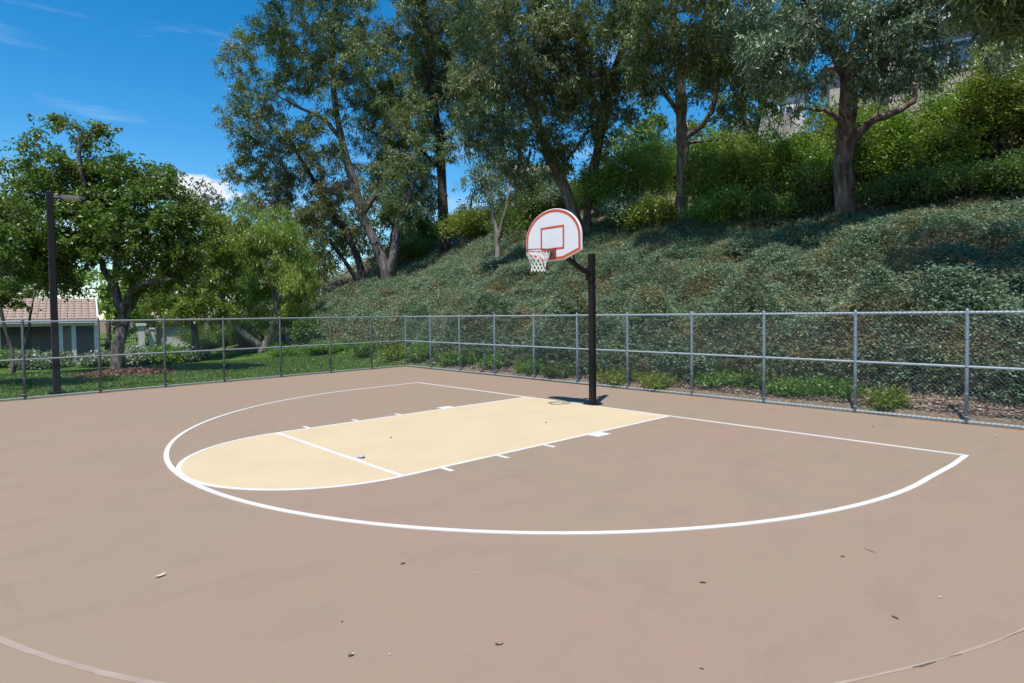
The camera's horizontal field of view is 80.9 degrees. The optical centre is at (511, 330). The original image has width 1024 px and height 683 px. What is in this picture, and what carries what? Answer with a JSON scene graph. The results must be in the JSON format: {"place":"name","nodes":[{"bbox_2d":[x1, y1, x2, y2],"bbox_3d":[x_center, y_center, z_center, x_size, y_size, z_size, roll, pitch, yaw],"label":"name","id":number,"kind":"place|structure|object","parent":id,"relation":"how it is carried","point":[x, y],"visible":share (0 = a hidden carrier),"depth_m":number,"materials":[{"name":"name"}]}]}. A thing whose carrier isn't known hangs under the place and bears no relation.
{"place":"outdoors","nodes":[
{"label":"outdoors","id":0,"kind":"place"},
{"bbox_2d":[0,0,941,319],"label":"sky","id":1,"kind":"structure","parent":0,"point":[141,67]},
{"bbox_2d":[0,367,1023,682],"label":"court","id":2,"kind":"object","parent":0,"point":[276,529],"visible":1,"depth_m":5.10,"materials":[{"name":"concrete"}]},
{"bbox_2d":[0,315,404,400],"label":"chain link fence","id":3,"kind":"object","parent":2,"relation":"on","point":[99,356],"visible":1,"depth_m":16.49,"materials":[{"name":"metal"}]},
{"bbox_2d":[525,208,602,405],"bbox_3d":[1.062,-0.381,11.861,1.548,3.930,1.585,-1,2,3],"label":"basketball hoop","id":4,"kind":"object","parent":2,"relation":"on","point":[555,234],"visible":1,"depth_m":11.70,"materials":[{"name":"white metal"}]},
{"bbox_2d":[404,308,1023,428],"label":"chain link fence","id":5,"kind":"object","parent":2,"relation":"on","point":[967,312],"visible":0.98,"depth_m":12.35,"materials":[{"name":"metal"}]},
{"bbox_2d":[0,106,1023,428],"bbox_3d":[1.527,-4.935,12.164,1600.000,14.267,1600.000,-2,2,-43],"label":"ground","id":6,"kind":"structure","parent":0,"point":[974,416],"depth_m":16.04,"materials":[{"name":"green plant"}]},
{"bbox_2d":[0,344,34,367],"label":"garden shrub","id":7,"kind":"object","parent":6,"relation":"on","point":[5,354],"visible":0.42,"depth_m":31.76,"materials":[{"name":"green plant"}]},
{"bbox_2d":[0,272,41,373],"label":"garden tree","id":8,"kind":"object","parent":6,"relation":"on","point":[6,297],"visible":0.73,"depth_m":23.96,"materials":[{"name":"green plant"}]},
{"bbox_2d":[0,154,42,287],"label":"shade tree","id":9,"kind":"object","parent":6,"relation":"on","point":[8,251],"visible":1,"depth_m":16.25,"materials":[{"name":"green plant"}]},
{"bbox_2d":[8,341,71,369],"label":"garden shrub","id":10,"kind":"object","parent":6,"relation":"on","point":[39,364],"visible":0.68,"depth_m":30.34,"materials":[{"name":"green plant"}]},
{"bbox_2d":[0,297,98,355],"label":"house","id":11,"kind":"structure","parent":6,"relation":"on","point":[77,309],"depth_m":35.51,"materials":[{"name":"paint"}]},
{"bbox_2d":[63,327,71,352],"bbox_3d":[-26.278,0.822,35.606,0.450,2.030,0.036,-2,2,-36],"label":"door","id":12,"kind":"structure","parent":11,"relation":"in","point":[66,337],"depth_m":35.56,"materials":[{"name":"grey wood"}]},
{"bbox_2d":[3,241,100,297],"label":"background tree","id":13,"kind":"object","parent":6,"relation":"on","point":[24,294],"visible":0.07,"depth_m":50.79,"materials":[{"name":"green plant"}]},
{"bbox_2d":[42,346,81,366],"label":"garden shrub","id":14,"kind":"object","parent":6,"relation":"on","point":[69,355],"visible":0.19,"depth_m":31.82,"materials":[{"name":"green plant"}]},
{"bbox_2d":[46,191,86,394],"bbox_3d":[-11.501,-0.953,15.558,0.945,5.208,0.385,-2,2,-37],"label":"lamp post","id":15,"kind":"object","parent":6,"relation":"on","point":[50,197],"visible":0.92,"depth_m":15.37,"materials":[{"name":"brown metal"}]},
{"bbox_2d":[72,347,111,367],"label":"garden shrub","id":16,"kind":"object","parent":6,"relation":"on","point":[94,361],"visible":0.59,"depth_m":31.31,"materials":[{"name":"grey plant"}]},
{"bbox_2d":[0,111,221,374],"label":"shade tree","id":17,"kind":"object","parent":6,"relation":"on","point":[101,214],"visible":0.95,"depth_m":20.32,"materials":[{"name":"green plant"}]},
{"bbox_2d":[71,264,174,351],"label":"garden tree","id":18,"kind":"object","parent":6,"relation":"on","point":[107,306],"visible":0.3,"depth_m":41.58,"materials":[{"name":"green plant"}]},
{"bbox_2d":[72,367,179,377],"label":"mulch","id":19,"kind":"object","parent":6,"relation":"on","point":[137,370],"visible":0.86,"depth_m":20.30,"materials":[{"name":"red wood"}]},
{"bbox_2d":[111,342,155,366],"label":"garden shrub","id":20,"kind":"object","parent":6,"relation":"on","point":[130,361],"visible":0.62,"depth_m":31.60,"materials":[{"name":"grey plant"}]},
{"bbox_2d":[136,323,145,345],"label":"gate pillar","id":21,"kind":"structure","parent":6,"relation":"on","point":[141,334],"depth_m":37.86,"materials":[{"name":"white paint"}]},
{"bbox_2d":[119,260,177,345],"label":"background tree","id":22,"kind":"object","parent":6,"relation":"on","point":[145,328],"visible":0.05,"depth_m":49.67,"materials":[{"name":"green plant"}]},
{"bbox_2d":[148,328,154,347],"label":"gate pillar","id":23,"kind":"structure","parent":6,"relation":"on","point":[151,336],"depth_m":38.50,"materials":[{"name":"white paint"}]},
{"bbox_2d":[140,342,187,364],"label":"garden shrub","id":24,"kind":"object","parent":6,"relation":"on","point":[160,357],"visible":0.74,"depth_m":32.36,"materials":[{"name":"green plant"}]},
{"bbox_2d":[104,213,243,358],"bbox_3d":[-18.409,-2.465,33.928,7.599,8.736,4.327,0,2,10],"label":"ornamental tree","id":25,"kind":"object","parent":6,"relation":"on","point":[175,308],"visible":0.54,"depth_m":33.39,"materials":[{"name":"green plant"}]},
{"bbox_2d":[151,312,207,346],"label":"house","id":26,"kind":"structure","parent":6,"relation":"on","point":[169,337],"depth_m":45.70,"materials":[{"name":"beige paint"}]},
{"bbox_2d":[162,326,190,346],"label":"garage door","id":27,"kind":"structure","parent":26,"relation":"in","point":[170,334],"depth_m":45.74,"materials":[{"name":"white paint"}]},
{"bbox_2d":[178,344,217,362],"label":"garden shrub","id":28,"kind":"object","parent":6,"relation":"on","point":[190,357],"visible":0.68,"depth_m":33.62,"materials":[{"name":"green plant"}]},
{"bbox_2d":[172,324,225,347],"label":"garden shrub","id":29,"kind":"object","parent":6,"relation":"on","point":[208,342],"visible":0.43,"depth_m":41.00,"materials":[{"name":"green plant"}]},
{"bbox_2d":[0,342,415,398],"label":"grass","id":30,"kind":"structure","parent":6,"relation":"on","point":[215,364],"depth_m":20.83,"materials":[{"name":"green plant"}]},
{"bbox_2d":[159,154,262,325],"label":"distant tree","id":31,"kind":"object","parent":6,"relation":"on","point":[229,173],"visible":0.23,"depth_m":69.47,"materials":[{"name":"green plant"}]},
{"bbox_2d":[193,244,269,313],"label":"background tree","id":32,"kind":"object","parent":6,"relation":"on","point":[228,297],"visible":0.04,"depth_m":59.67,"materials":[{"name":"green plant"}]},
{"bbox_2d":[207,321,284,348],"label":"garden shrub","id":33,"kind":"object","parent":6,"relation":"on","point":[238,338],"visible":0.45,"depth_m":38.53,"materials":[{"name":"green plant"}]},
{"bbox_2d":[179,198,323,352],"bbox_3d":[-15.261,-3.025,35.936,8.100,9.193,6.515,-1,2,2],"label":"pepper tree","id":34,"kind":"object","parent":6,"relation":"on","point":[286,275],"visible":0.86,"depth_m":35.00,"materials":[{"name":"green plant"}]},
{"bbox_2d":[260,338,287,348],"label":"plant","id":35,"kind":"object","parent":6,"relation":"on","point":[276,343],"visible":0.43,"depth_m":35.89,"materials":[{"name":"green plant"}]},
{"bbox_2d":[264,343,307,357],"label":"plant","id":36,"kind":"object","parent":6,"relation":"on","point":[288,351],"visible":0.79,"depth_m":30.79,"materials":[{"name":"green plant"}]},
{"bbox_2d":[210,103,383,291],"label":"eucalyptus tree","id":37,"kind":"object","parent":6,"relation":"on","point":[322,206],"visible":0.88,"depth_m":40.87,"materials":[{"name":"green plant"}]},
{"bbox_2d":[289,315,328,344],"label":"garden shrub","id":38,"kind":"object","parent":6,"relation":"on","point":[299,331],"visible":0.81,"depth_m":33.48,"materials":[{"name":"green plant"}]},
{"bbox_2d":[266,206,368,281],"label":"distant tree","id":39,"kind":"object","parent":6,"relation":"on","point":[325,268],"visible":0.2,"depth_m":55.73,"materials":[{"name":"green plant"}]},
{"bbox_2d":[207,0,438,295],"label":"eucalyptus tree","id":40,"kind":"object","parent":6,"relation":"on","point":[334,44],"visible":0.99,"depth_m":39.49,"materials":[{"name":"green plant"}]},
{"bbox_2d":[294,335,366,354],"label":"plant","id":41,"kind":"object","parent":6,"relation":"on","point":[322,349],"visible":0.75,"depth_m":28.89,"materials":[{"name":"green plant"}]},
{"bbox_2d":[344,335,402,356],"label":"plant","id":42,"kind":"object","parent":6,"relation":"on","point":[356,348],"visible":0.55,"depth_m":25.65,"materials":[{"name":"green plant"}]},
{"bbox_2d":[347,191,437,267],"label":"distant tree","id":43,"kind":"object","parent":6,"relation":"on","point":[389,225],"visible":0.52,"depth_m":48.87,"materials":[{"name":"green plant"}]},
{"bbox_2d":[375,339,413,362],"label":"plant","id":44,"kind":"object","parent":6,"relation":"on","point":[392,349],"visible":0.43,"depth_m":23.34,"materials":[{"name":"green plant"}]},
{"bbox_2d":[354,144,447,243],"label":"eucalyptus tree","id":45,"kind":"object","parent":6,"relation":"on","point":[433,208],"visible":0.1,"depth_m":53.07,"materials":[{"name":"green plant"}]},
{"bbox_2d":[386,231,438,261],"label":"shrub","id":46,"kind":"object","parent":6,"relation":"on","point":[407,250],"visible":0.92,"depth_m":45.98,"materials":[{"name":"green plant"}]},
{"bbox_2d":[393,212,437,240],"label":"shrub","id":47,"kind":"object","parent":6,"relation":"on","point":[419,223],"visible":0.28,"depth_m":49.05,"materials":[{"name":"green plant"}]},
{"bbox_2d":[351,0,507,257],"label":"eucalyptus tree","id":48,"kind":"object","parent":6,"relation":"on","point":[424,77],"visible":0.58,"depth_m":42.17,"materials":[{"name":"green plant"}]},
{"bbox_2d":[428,202,499,243],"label":"shrub","id":49,"kind":"object","parent":6,"relation":"on","point":[464,223],"visible":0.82,"depth_m":41.53,"materials":[{"name":"green plant"}]},
{"bbox_2d":[286,341,649,374],"bbox_3d":[-6.072,0.860,26.788,2.129,0.844,28.603,-2,2,-40],"label":"ground cover","id":50,"kind":"object","parent":6,"relation":"on","point":[374,353],"visible":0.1,"depth_m":22.60,"materials":[{"name":"green plant"}]},
{"bbox_2d":[453,194,495,216],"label":"distant tree","id":51,"kind":"object","parent":6,"relation":"on","point":[469,205],"visible":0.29,"depth_m":57.92,"materials":[{"name":"green plant"}]},
{"bbox_2d":[458,148,529,258],"bbox_3d":[-0.820,-6.926,33.543,3.986,6.754,2.923,-2,2,-43],"label":"young eucalyptus","id":52,"kind":"object","parent":6,"relation":"on","point":[489,186],"visible":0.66,"depth_m":33.51,"materials":[{"name":"green plant"}]},
{"bbox_2d":[479,201,533,236],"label":"shrub","id":53,"kind":"object","parent":6,"relation":"on","point":[513,219],"visible":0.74,"depth_m":38.15,"materials":[{"name":"green plant"}]},
{"bbox_2d":[451,96,568,220],"bbox_3d":[0.368,-11.171,39.731,7.572,9.043,6.546,-1,2,-29],"label":"eucalyptus tree","id":54,"kind":"object","parent":6,"relation":"on","point":[474,193],"visible":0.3,"depth_m":39.81,"materials":[{"name":"green plant"}]},
{"bbox_2d":[438,0,591,226],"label":"eucalyptus tree","id":55,"kind":"object","parent":6,"relation":"on","point":[505,82],"visible":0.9,"depth_m":25.94,"materials":[{"name":"green plant"}]},
{"bbox_2d":[502,177,565,221],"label":"shrub","id":56,"kind":"object","parent":6,"relation":"on","point":[535,211],"visible":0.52,"depth_m":37.84,"materials":[{"name":"green plant"}]},
{"bbox_2d":[528,175,581,209],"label":"shrub","id":57,"kind":"object","parent":6,"relation":"on","point":[554,195],"visible":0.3,"depth_m":37.01,"materials":[{"name":"green plant"}]},
{"bbox_2d":[568,161,602,216],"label":"shrub","id":58,"kind":"object","parent":6,"relation":"on","point":[576,193],"visible":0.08,"depth_m":33.27,"materials":[{"name":"green plant"}]},
{"bbox_2d":[518,0,685,234],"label":"eucalyptus tree","id":59,"kind":"object","parent":6,"relation":"on","point":[608,82],"visible":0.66,"depth_m":25.75,"materials":[{"name":"green plant"}]},
{"bbox_2d":[205,150,1023,408],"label":"ground cover","id":60,"kind":"object","parent":6,"relation":"on","point":[895,221],"visible":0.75,"depth_m":16.43,"materials":[{"name":"green plant"}]},
{"bbox_2d":[564,115,676,215],"bbox_3d":[5.633,-7.753,29.383,6.207,5.159,6.492,-2,2,-43],"label":"shrub","id":61,"kind":"object","parent":6,"relation":"on","point":[611,175],"visible":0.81,"depth_m":28.14,"materials":[{"name":"green plant"}]},
{"bbox_2d":[582,98,676,166],"bbox_3d":[7.119,-10.820,35.083,4.678,5.023,5.104,-2,2,-30],"label":"distant tree","id":62,"kind":"object","parent":6,"relation":"on","point":[658,119],"visible":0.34,"depth_m":34.59,"materials":[{"name":"green plant"}]},
{"bbox_2d":[589,181,673,231],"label":"shrub","id":63,"kind":"object","parent":6,"relation":"on","point":[610,205],"visible":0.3,"depth_m":26.97,"materials":[{"name":"green plant"}]},
{"bbox_2d":[608,188,688,232],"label":"shrub","id":64,"kind":"object","parent":6,"relation":"on","point":[661,210],"visible":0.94,"depth_m":25.66,"materials":[{"name":"green plant"}]},
{"bbox_2d":[631,133,689,186],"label":"shrub","id":65,"kind":"object","parent":6,"relation":"on","point":[672,142],"visible":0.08,"depth_m":32.24,"materials":[{"name":"green plant"}]},
{"bbox_2d":[604,0,797,226],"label":"eucalyptus tree","id":66,"kind":"object","parent":6,"relation":"on","point":[702,58],"visible":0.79,"depth_m":21.02,"materials":[{"name":"green plant"}]},
{"bbox_2d":[663,116,742,170],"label":"shrub","id":67,"kind":"object","parent":6,"relation":"on","point":[709,135],"visible":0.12,"depth_m":30.60,"materials":[{"name":"green plant"}]},
{"bbox_2d":[385,355,1023,420],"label":"mulch","id":68,"kind":"object","parent":6,"relation":"on","point":[816,398],"visible":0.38,"depth_m":11.62,"materials":[{"name":"brown wood"}]},
{"bbox_2d":[403,338,454,360],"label":"plant","id":69,"kind":"object","parent":68,"relation":"on","point":[415,350],"visible":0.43,"depth_m":22.27,"materials":[{"name":"green plant"}]},
{"bbox_2d":[434,342,492,365],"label":"plant","id":70,"kind":"object","parent":68,"relation":"on","point":[454,356],"visible":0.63,"depth_m":20.50,"materials":[{"name":"green plant"}]},
{"bbox_2d":[475,350,524,368],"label":"plant","id":71,"kind":"object","parent":68,"relation":"on","point":[487,359],"visible":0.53,"depth_m":19.13,"materials":[{"name":"green plant"}]},
{"bbox_2d":[511,353,571,375],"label":"plant","id":72,"kind":"object","parent":68,"relation":"on","point":[527,365],"visible":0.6,"depth_m":17.79,"materials":[{"name":"green plant"}]},
{"bbox_2d":[536,358,581,377],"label":"plant","id":73,"kind":"object","parent":68,"relation":"on","point":[558,370],"visible":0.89,"depth_m":16.84,"materials":[{"name":"green plant"}]},
{"bbox_2d":[596,362,645,385],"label":"plant","id":74,"kind":"object","parent":68,"relation":"on","point":[612,374],"visible":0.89,"depth_m":15.38,"materials":[{"name":"green plant"}]},
{"bbox_2d":[634,364,677,390],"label":"plant","id":75,"kind":"object","parent":68,"relation":"on","point":[657,382],"visible":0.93,"depth_m":14.47,"materials":[{"name":"green plant"}]},
{"bbox_2d":[685,361,745,388],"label":"plant","id":76,"kind":"object","parent":68,"relation":"on","point":[715,380],"visible":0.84,"depth_m":13.77,"materials":[{"name":"green plant"}]},
{"bbox_2d":[733,368,782,390],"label":"plant","id":77,"kind":"object","parent":68,"relation":"on","point":[753,377],"visible":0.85,"depth_m":13.25,"materials":[{"name":"green plant"}]},
{"bbox_2d":[757,369,835,397],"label":"plant","id":78,"kind":"object","parent":68,"relation":"on","point":[781,388],"visible":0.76,"depth_m":12.37,"materials":[{"name":"green plant"}]},
{"bbox_2d":[795,370,871,400],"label":"plant","id":79,"kind":"object","parent":68,"relation":"on","point":[839,388],"visible":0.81,"depth_m":12.01,"materials":[{"name":"green plant"}]},
{"bbox_2d":[858,382,914,412],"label":"plant","id":80,"kind":"object","parent":68,"relation":"on","point":[880,393],"visible":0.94,"depth_m":10.96,"materials":[{"name":"green plant"}]},
{"bbox_2d":[674,130,753,222],"bbox_3d":[8.049,-6.168,24.147,2.953,3.835,3.323,-2,2,-43],"label":"shrub","id":81,"kind":"object","parent":6,"relation":"on","point":[703,168],"visible":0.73,"depth_m":23.76,"materials":[{"name":"green plant"}]},
{"bbox_2d":[679,177,774,229],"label":"shrub","id":82,"kind":"object","parent":6,"relation":"on","point":[731,195],"visible":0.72,"depth_m":22.68,"materials":[{"name":"green plant"}]},
{"bbox_2d":[707,123,771,156],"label":"shrub","id":83,"kind":"object","parent":6,"relation":"on","point":[746,135],"visible":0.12,"depth_m":29.47,"materials":[{"name":"green plant"}]},
{"bbox_2d":[709,130,778,193],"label":"shrub","id":84,"kind":"object","parent":6,"relation":"on","point":[737,155],"visible":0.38,"depth_m":23.83,"materials":[{"name":"green plant"}]},
{"bbox_2d":[673,0,834,141],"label":"eucalyptus tree","id":85,"kind":"object","parent":6,"relation":"on","point":[774,112],"visible":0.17,"depth_m":30.71,"materials":[{"name":"green plant"}]},
{"bbox_2d":[732,112,794,140],"bbox_3d":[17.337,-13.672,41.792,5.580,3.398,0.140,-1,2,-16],"label":"building","id":86,"kind":"structure","parent":6,"relation":"on","point":[788,128],"depth_m":42.25,"materials":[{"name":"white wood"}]},
{"bbox_2d":[712,182,827,227],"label":"shrub","id":87,"kind":"object","parent":6,"relation":"on","point":[769,206],"visible":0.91,"depth_m":21.47,"materials":[{"name":"green plant"}]},
{"bbox_2d":[736,120,833,196],"bbox_3d":[10.388,-6.070,22.548,4.047,3.454,3.503,-2,2,-43],"label":"shrub","id":88,"kind":"object","parent":6,"relation":"on","point":[777,158],"visible":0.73,"depth_m":22.04,"materials":[{"name":"green plant"}]},
{"bbox_2d":[796,103,838,175],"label":"shrub","id":89,"kind":"object","parent":6,"relation":"on","point":[827,125],"visible":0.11,"depth_m":23.56,"materials":[{"name":"green plant"}]},
{"bbox_2d":[778,144,862,220],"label":"shrub","id":90,"kind":"object","parent":6,"relation":"on","point":[819,186],"visible":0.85,"depth_m":20.74,"materials":[{"name":"green plant"}]},
{"bbox_2d":[820,61,886,113],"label":"house","id":91,"kind":"structure","parent":6,"relation":"on","point":[832,91],"depth_m":37.25,"materials":[{"name":"beige paint"}]},
{"bbox_2d":[702,0,1023,222],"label":"eucalyptus tree","id":92,"kind":"object","parent":6,"relation":"on","point":[877,29],"visible":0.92,"depth_m":16.83,"materials":[{"name":"green plant"}]},
{"bbox_2d":[824,91,908,181],"bbox_3d":[13.449,-7.345,23.062,3.380,3.912,2.936,0,2,32],"label":"shrub","id":93,"kind":"object","parent":6,"relation":"on","point":[870,106],"visible":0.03,"depth_m":22.47,"materials":[{"name":"green plant"}]},
{"bbox_2d":[817,104,923,202],"bbox_3d":[12.547,-6.086,20.767,3.795,3.447,3.165,-1,2,-4],"label":"shrub","id":94,"kind":"object","parent":6,"relation":"on","point":[868,152],"visible":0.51,"depth_m":20.07,"materials":[{"name":"green plant"}]},
{"bbox_2d":[852,160,936,208],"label":"shrub","id":95,"kind":"object","parent":6,"relation":"on","point":[882,190],"visible":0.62,"depth_m":18.82,"materials":[{"name":"green plant"}]},
{"bbox_2d":[876,79,999,174],"bbox_3d":[13.459,-6.368,19.464,3.357,4.127,3.931,-2,2,-43],"label":"shrub","id":96,"kind":"object","parent":6,"relation":"on","point":[917,145],"visible":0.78,"depth_m":18.94,"materials":[{"name":"green plant"}]},
{"bbox_2d":[878,12,1022,110],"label":"house","id":97,"kind":"structure","parent":6,"relation":"on","point":[958,41],"depth_m":33.47,"materials":[{"name":"beige paint"}]},
{"bbox_2d":[920,35,981,75],"bbox_3d":[24.378,-15.326,33.579,3.000,1.640,0.087,0,2,29],"label":"window","id":98,"kind":"structure","parent":97,"relation":"in","point":[958,41],"depth_m":33.29,"materials":[{"name":"glass"}]},
{"bbox_2d":[895,147,1017,206],"bbox_3d":[13.419,-4.533,18.080,3.317,1.823,2.904,0,2,10],"label":"shrub","id":99,"kind":"object","parent":6,"relation":"on","point":[945,182],"visible":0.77,"depth_m":17.41,"materials":[{"name":"green plant"}]},
{"bbox_2d":[909,55,1023,172],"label":"shrub","id":100,"kind":"object","parent":6,"relation":"on","point":[939,104],"visible":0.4,"depth_m":18.48,"materials":[{"name":"green plant"}]},
{"bbox_2d":[910,0,1023,61],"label":"eucalyptus tree","id":101,"kind":"object","parent":6,"relation":"on","point":[978,12],"visible":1,"depth_m":11.07,"materials":[{"name":"green plant"}]},
{"bbox_2d":[935,33,1023,160],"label":"shrub","id":102,"kind":"object","parent":6,"relation":"on","point":[980,78],"visible":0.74,"depth_m":17.79,"materials":[{"name":"green plant"}]},
{"bbox_2d":[959,143,1023,200],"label":"shrub","id":103,"kind":"object","parent":6,"relation":"on","point":[1011,168],"visible":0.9,"depth_m":16.68,"materials":[{"name":"green plant"}]},
{"bbox_2d":[964,14,1023,77],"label":"crest tree","id":104,"kind":"object","parent":6,"relation":"on","point":[975,60],"visible":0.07,"depth_m":29.16,"materials":[{"name":"green plant"}]},
{"bbox_2d":[992,54,1023,149],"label":"shrub","id":105,"kind":"object","parent":6,"relation":"on","point":[1022,90],"visible":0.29,"depth_m":17.38,"materials":[{"name":"green plant"}]},
{"bbox_2d":[763,84,806,142],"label":"house","id":106,"kind":"structure","parent":0,"point":[792,105],"depth_m":47.39,"materials":[{"name":"white paint"}]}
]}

